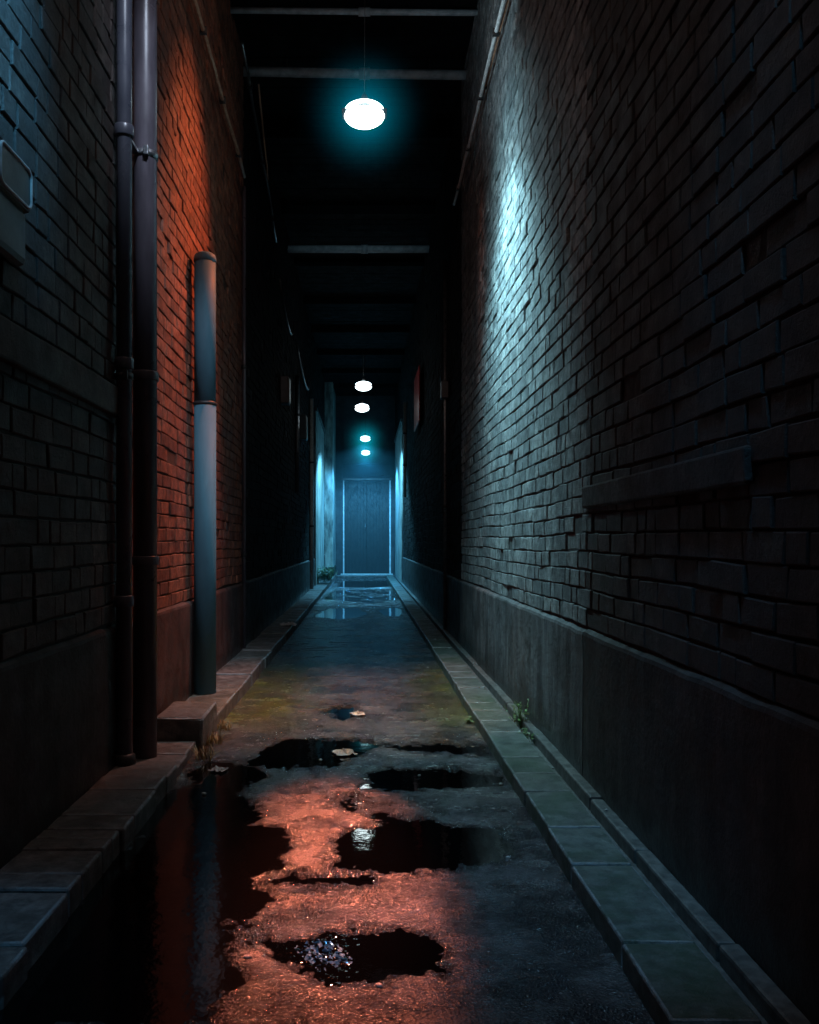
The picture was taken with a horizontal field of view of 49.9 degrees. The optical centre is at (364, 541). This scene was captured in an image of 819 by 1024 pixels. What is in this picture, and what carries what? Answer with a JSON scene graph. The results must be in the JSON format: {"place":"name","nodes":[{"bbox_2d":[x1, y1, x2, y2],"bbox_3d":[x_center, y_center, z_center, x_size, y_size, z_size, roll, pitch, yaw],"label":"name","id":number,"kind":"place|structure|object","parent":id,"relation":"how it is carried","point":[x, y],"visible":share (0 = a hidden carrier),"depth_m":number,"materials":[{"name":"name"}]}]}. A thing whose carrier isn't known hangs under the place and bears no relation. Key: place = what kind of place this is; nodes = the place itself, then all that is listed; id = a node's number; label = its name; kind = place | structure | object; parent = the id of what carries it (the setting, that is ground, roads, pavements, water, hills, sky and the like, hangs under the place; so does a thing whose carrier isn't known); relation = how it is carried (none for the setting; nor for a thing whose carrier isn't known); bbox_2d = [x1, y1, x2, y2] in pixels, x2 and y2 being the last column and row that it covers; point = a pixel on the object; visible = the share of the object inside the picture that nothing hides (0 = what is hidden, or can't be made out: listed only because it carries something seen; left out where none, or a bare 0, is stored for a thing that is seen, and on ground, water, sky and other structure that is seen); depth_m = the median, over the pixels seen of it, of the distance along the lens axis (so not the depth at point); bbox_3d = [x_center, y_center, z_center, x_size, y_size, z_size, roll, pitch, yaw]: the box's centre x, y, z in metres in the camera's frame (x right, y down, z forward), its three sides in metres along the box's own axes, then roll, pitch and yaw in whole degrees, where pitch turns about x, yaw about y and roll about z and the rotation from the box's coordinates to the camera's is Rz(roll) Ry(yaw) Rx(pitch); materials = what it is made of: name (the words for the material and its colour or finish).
{"place":"outdoors","nodes":[
{"label":"outdoors","id":0,"kind":"place"},
{"bbox_2d":[0,765,176,1009],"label":"pavement","id":1,"kind":"structure","parent":0,"point":[53,872],"depth_m":3.84,"materials":[{"name":"grey concrete"}]},
{"bbox_2d":[135,741,195,776],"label":"pavement","id":2,"kind":"structure","parent":0,"point":[178,754],"depth_m":5.90,"materials":[{"name":"concrete"}]},
{"bbox_2d":[54,577,654,1023],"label":"road","id":3,"kind":"structure","parent":0,"point":[518,937],"depth_m":3.94,"materials":[{"name":"grey asphalt"}]},
{"bbox_2d":[0,785,292,1023],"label":"puddle","id":4,"kind":"object","parent":3,"relation":"on","point":[140,937],"visible":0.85,"depth_m":3.45,"materials":[{"name":"black liquid"}]},
{"bbox_2d":[157,701,216,749],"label":"stone block","id":5,"kind":"structure","parent":3,"relation":"on","point":[185,721],"depth_m":6.30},
{"bbox_2d":[184,741,220,761],"bbox_3d":[-1.109,1.438,6.042,0.259,0.124,0.225,0,0,41],"label":"grass tuft","id":6,"kind":"object","parent":3,"relation":"on","point":[202,755],"visible":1,"depth_m":6.03,"materials":[{"name":"brown plant"}]},
{"bbox_2d":[205,728,225,745],"bbox_3d":[-1.106,1.444,6.510,0.209,0.113,0.269,0,0,0],"label":"grass tuft","id":7,"kind":"object","parent":3,"relation":"on","point":[214,739],"visible":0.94,"depth_m":6.49,"materials":[{"name":"plant"}]},
{"bbox_2d":[217,718,236,730],"bbox_3d":[-1.123,1.458,6.983,0.202,0.084,0.207,0,0,-42],"label":"grass tuft","id":8,"kind":"object","parent":3,"relation":"on","point":[222,725],"visible":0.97,"depth_m":6.99,"materials":[{"name":"brown plant"}]},
{"bbox_2d":[187,762,266,791],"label":"puddle","id":9,"kind":"object","parent":3,"relation":"on","point":[235,778],"visible":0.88,"depth_m":5.61,"materials":[{"name":"black liquid"}]},
{"bbox_2d":[208,765,228,771],"bbox_3d":[-0.953,1.479,5.750,0.114,0.029,0.114,0,0,18],"label":"plastic wrap","id":10,"kind":"object","parent":9,"relation":"on","point":[216,768],"visible":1,"depth_m":5.74,"materials":[{"name":"white plastic"}]},
{"bbox_2d":[233,738,381,770],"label":"puddle","id":11,"kind":"object","parent":3,"relation":"on","point":[288,754],"visible":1,"depth_m":6.22,"materials":[{"name":"black liquid"}]},
{"bbox_2d":[333,748,357,755],"bbox_3d":[-0.143,1.474,6.204,0.174,0.040,0.170,0,0,-17],"label":"plastic wrap","id":12,"kind":"object","parent":11,"relation":"on","point":[340,752],"visible":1,"depth_m":6.16,"materials":[{"name":"white plastic"}]},
{"bbox_2d":[278,871,372,885],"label":"puddle","id":13,"kind":"object","parent":3,"relation":"on","point":[293,878],"visible":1,"depth_m":3.89,"materials":[{"name":"black liquid"}]},
{"bbox_2d":[312,608,367,618],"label":"puddle","id":14,"kind":"object","parent":3,"relation":"on","point":[342,613],"visible":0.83,"depth_m":18.37,"materials":[{"name":"blue liquid"}]},
{"bbox_2d":[321,707,362,720],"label":"puddle","id":15,"kind":"object","parent":3,"relation":"on","point":[342,714],"visible":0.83,"depth_m":7.67,"materials":[{"name":"black liquid"}]},
{"bbox_2d":[256,928,446,986],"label":"puddle","id":16,"kind":"object","parent":3,"relation":"on","point":[383,956],"visible":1,"depth_m":3.18,"materials":[{"name":"black liquid"}]},
{"bbox_2d":[295,939,351,970],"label":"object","id":17,"kind":"object","parent":16,"relation":"on","point":[320,944],"visible":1,"depth_m":3.18,"materials":[{"name":"grey gravel"}]},
{"bbox_2d":[350,711,364,714],"bbox_3d":[-0.060,1.483,7.608,0.139,0.022,0.126,0,0,-10],"label":"plastic wrap","id":18,"kind":"object","parent":3,"relation":"on","point":[357,713],"visible":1,"depth_m":7.58,"materials":[{"name":"beige plastic"}]},
{"bbox_2d":[339,796,376,814],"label":"puddle","id":19,"kind":"object","parent":3,"relation":"on","point":[350,809],"visible":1,"depth_m":5.01,"materials":[{"name":"black liquid"}]},
{"bbox_2d":[320,590,396,603],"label":"puddle","id":20,"kind":"object","parent":3,"relation":"on","point":[353,599],"visible":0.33,"depth_m":24.05,"materials":[{"name":"blue liquid"}]},
{"bbox_2d":[339,581,390,587],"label":"puddle","id":21,"kind":"object","parent":3,"relation":"on","point":[365,584],"visible":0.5,"depth_m":30.80,"materials":[{"name":"black liquid"}]},
{"bbox_2d":[336,396,394,576],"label":"end wall","id":22,"kind":"structure","parent":3,"relation":"on","point":[374,470],"depth_m":38.00,"materials":[{"name":"blue paint"}]},
{"bbox_2d":[344,481,366,572],"bbox_3d":[-0.383,-0.642,38.024,0.964,4.005,0.133,0,0,0],"label":"door leaf","id":23,"kind":"structure","parent":22,"relation":"in","point":[353,490],"depth_m":38.03,"materials":[{"name":"blue wood"}]},
{"bbox_2d":[367,481,388,572],"bbox_3d":[0.593,-0.642,38.060,0.964,4.005,0.060,0,0,0],"label":"door leaf","id":24,"kind":"structure","parent":22,"relation":"in","point":[377,491],"depth_m":38.03,"materials":[{"name":"blue wood"}]},
{"bbox_2d":[376,982,382,987],"bbox_3d":[0.051,1.493,2.949,0.023,0.016,0.031,0,0,-25],"label":"pebble","id":25,"kind":"object","parent":3,"relation":"on","point":[379,985],"visible":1,"depth_m":2.94,"materials":[{"name":"grey stone"}]},
{"bbox_2d":[378,607,405,615],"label":"puddle","id":26,"kind":"object","parent":3,"relation":"on","point":[394,611],"visible":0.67,"depth_m":18.90,"materials":[{"name":"blue liquid"}]},
{"bbox_2d":[333,812,514,879],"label":"puddle","id":27,"kind":"object","parent":3,"relation":"on","point":[395,845],"visible":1,"depth_m":4.30,"materials":[{"name":"black liquid"}]},
{"bbox_2d":[360,767,502,791],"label":"puddle","id":28,"kind":"object","parent":3,"relation":"on","point":[391,779],"visible":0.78,"depth_m":5.54,"materials":[{"name":"black liquid"}]},
{"bbox_2d":[382,743,489,757],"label":"puddle","id":29,"kind":"object","parent":3,"relation":"on","point":[477,750],"visible":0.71,"depth_m":6.37,"materials":[{"name":"black liquid"}]},
{"bbox_2d":[464,716,474,723],"bbox_3d":[0.866,1.465,7.191,0.102,0.072,0.175,0,0,0],"label":"weed","id":30,"kind":"object","parent":3,"relation":"on","point":[468,719],"visible":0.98,"depth_m":7.19,"materials":[{"name":"green plant"}]},
{"bbox_2d":[363,481,363,546],"label":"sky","id":31,"kind":"structure","parent":0,"point":[363,481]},
{"bbox_2d":[363,547,585,775],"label":"ground","id":32,"kind":"structure","parent":0,"point":[582,701],"depth_m":8.09,"materials":[{"name":"grey concrete"}]},
{"bbox_2d":[0,0,117,868],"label":"brick wall","id":33,"kind":"structure","parent":32,"relation":"on","point":[58,401],"depth_m":4.48,"materials":[{"name":"grey brick"}]},
{"bbox_2d":[0,139,32,265],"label":"meter box","id":34,"kind":"object","parent":33,"relation":"attached to","point":[16,191],"visible":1,"depth_m":3.75,"materials":[{"name":"grey metal"}]},
{"bbox_2d":[113,0,135,766],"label":"downpipe","id":35,"kind":"object","parent":33,"relation":"attached to","point":[125,755],"visible":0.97,"depth_m":5.44,"materials":[{"name":"metal"}]},
{"bbox_2d":[132,0,243,751],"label":"brick wall","id":36,"kind":"structure","parent":32,"relation":"on","point":[200,181],"depth_m":7.91,"materials":[{"name":"red brick"}]},
{"bbox_2d":[132,0,158,758],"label":"downpipe","id":37,"kind":"object","parent":36,"relation":"attached to","point":[145,560],"visible":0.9,"depth_m":5.75,"materials":[{"name":"metal"}]},
{"bbox_2d":[192,0,245,177],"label":"cable","id":38,"kind":"object","parent":36,"relation":"attached to","point":[203,32],"visible":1,"depth_m":8.95,"materials":[{"name":"metal"}]},
{"bbox_2d":[241,186,246,647],"bbox_3d":[-1.535,-1.580,11.200,0.074,5.900,0.074,0,0,0],"label":"conduit","id":39,"kind":"object","parent":36,"relation":"attached to","point":[243,368],"visible":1,"depth_m":11.18,"materials":[{"name":"metal"}]},
{"bbox_2d":[185,575,335,726],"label":"kerb","id":40,"kind":"structure","parent":32,"relation":"on","point":[237,675],"depth_m":10.31,"materials":[{"name":"concrete"}]},
{"bbox_2d":[193,251,216,694],"bbox_3d":[-1.445,-0.626,7.960,0.212,3.992,0.212,0,0,0],"label":"standpipe","id":41,"kind":"object","parent":40,"relation":"on","point":[204,402],"visible":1,"depth_m":7.88,"materials":[{"name":"grey plastic"}]},
{"bbox_2d":[280,622,296,625],"bbox_3d":[-1.222,1.321,14.202,0.296,0.057,0.272,0,0,2],"label":"crumpled paper","id":42,"kind":"object","parent":40,"relation":"on","point":[289,623],"visible":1,"depth_m":14.15,"materials":[{"name":"grey paper"}]},
{"bbox_2d":[317,565,337,583],"bbox_3d":[-1.345,1.064,28.602,0.954,0.613,1.014,0,0,0],"label":"weed","id":43,"kind":"object","parent":40,"relation":"on","point":[326,575],"visible":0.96,"depth_m":28.43,"materials":[{"name":"green plant"}]},
{"bbox_2d":[243,62,324,645],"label":"brick wall","id":44,"kind":"structure","parent":32,"relation":"on","point":[277,547],"depth_m":14.93,"materials":[{"name":"black brick"}]},
{"bbox_2d":[241,42,276,242],"bbox_3d":[-1.485,-5.574,12.800,0.065,0.934,4.405,0,0,0],"label":"cable","id":45,"kind":"object","parent":44,"relation":"attached to","point":[250,88],"visible":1,"depth_m":12.22,"materials":[{"name":"metal"}]},
{"bbox_2d":[280,376,290,405],"bbox_3d":[-1.492,-2.850,16.600,0.175,0.500,0.350,0,0,0],"label":"switch box","id":46,"kind":"object","parent":44,"relation":"attached to","point":[285,385],"visible":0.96,"depth_m":16.43,"materials":[{"name":"grey metal"}]},
{"bbox_2d":[289,378,290,403],"bbox_3d":[-1.411,-2.850,16.600,0.013,0.440,0.290,0,0,0],"label":"door","id":47,"kind":"structure","parent":46,"relation":"in","point":[289,378],"depth_m":16.59,"materials":[{"name":"metal"}]},
{"bbox_2d":[278,278,294,335],"bbox_3d":[-1.425,-4.226,16.500,0.094,0.586,3.024,0,0,0],"label":"cable","id":48,"kind":"object","parent":44,"relation":"attached to","point":[284,307],"visible":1,"depth_m":15.66,"materials":[{"name":"metal"}]},
{"bbox_2d":[294,376,299,492],"bbox_3d":[-1.500,-2.400,19.600,0.126,2.600,0.126,0,0,0],"label":"conduit","id":49,"kind":"object","parent":44,"relation":"attached to","point":[297,452],"visible":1,"depth_m":19.55,"materials":[{"name":"metal"}]},
{"bbox_2d":[296,343,310,389],"bbox_3d":[-1.375,-3.851,20.350,0.094,0.538,4.317,0,0,0],"label":"cable","id":50,"kind":"object","parent":44,"relation":"attached to","point":[298,353],"visible":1,"depth_m":19.10,"materials":[{"name":"metal"}]},
{"bbox_2d":[300,415,307,440],"bbox_3d":[-1.492,-2.800,21.600,0.175,0.600,0.400,0,0,0],"label":"switch box","id":51,"kind":"object","parent":44,"relation":"attached to","point":[303,427],"visible":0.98,"depth_m":21.40,"materials":[{"name":"black metal"}]},
{"bbox_2d":[306,416,307,439],"bbox_3d":[-1.411,-2.800,21.600,0.013,0.540,0.340,0,0,0],"label":"door","id":52,"kind":"structure","parent":51,"relation":"in","point":[306,416],"depth_m":21.56,"materials":[{"name":"metal"}]},
{"bbox_2d":[309,399,313,588],"bbox_3d":[-1.520,-1.360,25.200,0.146,5.480,0.146,0,0,0],"label":"conduit","id":53,"kind":"object","parent":44,"relation":"attached to","point":[311,485],"visible":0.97,"depth_m":25.15,"materials":[{"name":"black metal"}]},
{"bbox_2d":[314,407,324,585],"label":"wall panel","id":54,"kind":"structure","parent":44,"relation":"attached to","point":[319,429],"depth_m":29.08,"materials":[{"name":"paint"}]},
{"bbox_2d":[324,382,336,575],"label":"brick pier","id":55,"kind":"structure","parent":44,"relation":"attached to","point":[330,478],"depth_m":34.60,"materials":[{"name":"brick"}]},
{"bbox_2d":[230,0,477,395],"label":"roof","id":56,"kind":"structure","parent":44,"relation":"on","point":[338,180],"depth_m":14.39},
{"bbox_2d":[230,6,477,16],"bbox_3d":[-0.120,-6.226,10.300,2.961,0.109,0.098,0,0,0],"label":"cross pipe","id":57,"kind":"object","parent":56,"relation":"hanging from","point":[363,11],"visible":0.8,"depth_m":10.27,"materials":[{"name":"metal"}]},
{"bbox_2d":[243,58,465,79],"bbox_3d":[-0.120,-6.141,11.400,2.962,0.278,0.148,0,0,0],"label":"cross pipe","id":58,"kind":"object","parent":56,"relation":"hanging from","point":[358,73],"visible":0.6,"depth_m":11.35,"materials":[{"name":"metal"}]},
{"bbox_2d":[258,84,268,179],"bbox_3d":[-1.361,-5.503,11.849,0.034,0.796,1.113,0,0,0],"label":"cable","id":59,"kind":"object","parent":58,"relation":"hanging from","point":[263,130],"visible":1,"depth_m":11.81,"materials":[{"name":"black"}]},
{"bbox_2d":[288,235,428,253],"bbox_3d":[-0.120,-6.096,18.000,2.960,0.369,0.178,0,0,0],"label":"cross pipe","id":60,"kind":"object","parent":56,"relation":"hanging from","point":[363,249],"visible":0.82,"depth_m":17.93,"materials":[{"name":"metal"}]},
{"bbox_2d":[354,400,369,411],"bbox_3d":[-0.060,-4.831,22.800,0.411,2.929,0.370,0,0,0],"label":"pendant lamp","id":61,"kind":"object","parent":56,"relation":"hanging from","point":[361,407],"visible":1,"depth_m":22.68,"materials":[{"name":"white glass"}]},
{"bbox_2d":[354,267,372,390],"bbox_3d":[-0.020,-4.831,19.600,0.411,2.929,0.370,0,0,0],"label":"pendant lamp","id":62,"kind":"object","parent":56,"relation":"hanging from","point":[363,385],"visible":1,"depth_m":19.51,"materials":[{"name":"white glass"}]},
{"bbox_2d":[342,32,386,129],"bbox_3d":[0.000,-5.041,8.000,0.411,2.509,0.370,0,0,0],"label":"pendant lamp","id":63,"kind":"object","parent":56,"relation":"hanging from","point":[364,112],"visible":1,"depth_m":7.92,"materials":[{"name":"white glass"}]},
{"bbox_2d":[359,396,370,441],"bbox_3d":[0.030,-4.833,29.600,0.391,2.923,0.350,0,0,0],"label":"pendant lamp","id":64,"kind":"object","parent":56,"relation":"hanging from","point":[364,438],"visible":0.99,"depth_m":29.48,"materials":[{"name":"white glass"}]},
{"bbox_2d":[361,448,370,454],"bbox_3d":[0.050,-4.833,34.300,0.391,2.923,0.350,0,0,0],"label":"pendant lamp","id":65,"kind":"object","parent":56,"relation":"hanging from","point":[365,452],"visible":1,"depth_m":34.19,"materials":[{"name":"white glass"}]},
{"bbox_2d":[394,81,461,643],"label":"brick wall","id":66,"kind":"structure","parent":32,"relation":"on","point":[422,569],"depth_m":16.13,"materials":[{"name":"black brick"}]},
{"bbox_2d":[394,419,402,581],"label":"wall panel","id":67,"kind":"structure","parent":66,"relation":"attached to","point":[398,440],"depth_m":31.97,"materials":[{"name":"paint"}]},
{"bbox_2d":[403,402,406,496],"bbox_3d":[1.270,-2.900,27.600,0.126,3.000,0.126,0,0,0],"label":"conduit","id":68,"kind":"object","parent":66,"relation":"attached to","point":[404,449],"visible":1,"depth_m":27.56,"materials":[{"name":"black metal"}]},
{"bbox_2d":[414,365,422,431],"bbox_3d":[1.280,-3.325,20.600,0.120,1.250,2.000,0,0,0],"label":"wall sign","id":69,"kind":"object","parent":66,"relation":"attached to","point":[417,396],"visible":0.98,"depth_m":20.15,"materials":[{"name":"red metal"}]},
{"bbox_2d":[442,259,446,629],"bbox_3d":[1.285,-1.550,14.000,0.078,5.900,0.078,0,0,0],"label":"conduit","id":70,"kind":"object","parent":66,"relation":"attached to","point":[444,505],"visible":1,"depth_m":13.98,"materials":[{"name":"metal"}]},
{"bbox_2d":[440,381,448,399],"bbox_3d":[1.278,-2.415,14.000,0.115,0.270,0.200,0,0,0],"label":"junction box","id":71,"kind":"object","parent":66,"relation":"attached to","point":[444,390],"visible":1,"depth_m":13.90,"materials":[{"name":"grey metal"}]},
{"bbox_2d":[460,0,593,775],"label":"brick wall","id":72,"kind":"structure","parent":32,"relation":"on","point":[526,598],"depth_m":7.06,"materials":[{"name":"grey brick"}]},
{"bbox_2d":[453,0,505,205],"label":"cable","id":73,"kind":"object","parent":72,"relation":"attached to","point":[495,33],"visible":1,"depth_m":9.38,"materials":[{"name":"white paint"}]},
{"bbox_2d":[473,0,509,134],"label":"cable","id":74,"kind":"object","parent":72,"relation":"attached to","point":[497,40],"visible":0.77,"depth_m":8.62,"materials":[{"name":"metal"}]},
{"bbox_2d":[386,575,761,1023],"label":"kerb","id":75,"kind":"structure","parent":32,"relation":"on","point":[673,973],"depth_m":3.62,"materials":[{"name":"concrete"}]},
{"bbox_2d":[397,581,767,1023],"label":"gutter","id":76,"kind":"object","parent":32,"relation":"on","point":[705,951],"visible":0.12,"depth_m":3.64,"materials":[{"name":"concrete"}]},
{"bbox_2d":[504,699,529,728],"bbox_3d":[1.224,1.361,6.923,0.189,0.219,0.226,0,0,24],"label":"weed","id":77,"kind":"object","parent":76,"relation":"on","point":[518,717],"visible":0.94,"depth_m":6.92,"materials":[{"name":"green plant"}]},
{"bbox_2d":[518,726,537,743],"bbox_3d":[1.210,1.414,6.457,0.161,0.114,0.174,0,0,15],"label":"weed","id":78,"kind":"object","parent":76,"relation":"on","point":[525,732],"visible":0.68,"depth_m":6.42,"materials":[{"name":"green plant"}]},
{"bbox_2d":[394,575,811,1023],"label":"gutter lip","id":79,"kind":"object","parent":32,"relation":"on","point":[766,996],"visible":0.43,"depth_m":3.61,"materials":[{"name":"grey concrete"}]},
{"bbox_2d":[582,0,818,1023],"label":"brick wall","id":80,"kind":"structure","parent":32,"relation":"on","point":[700,498],"depth_m":3.34,"materials":[{"name":"grey brick"}]}
]}

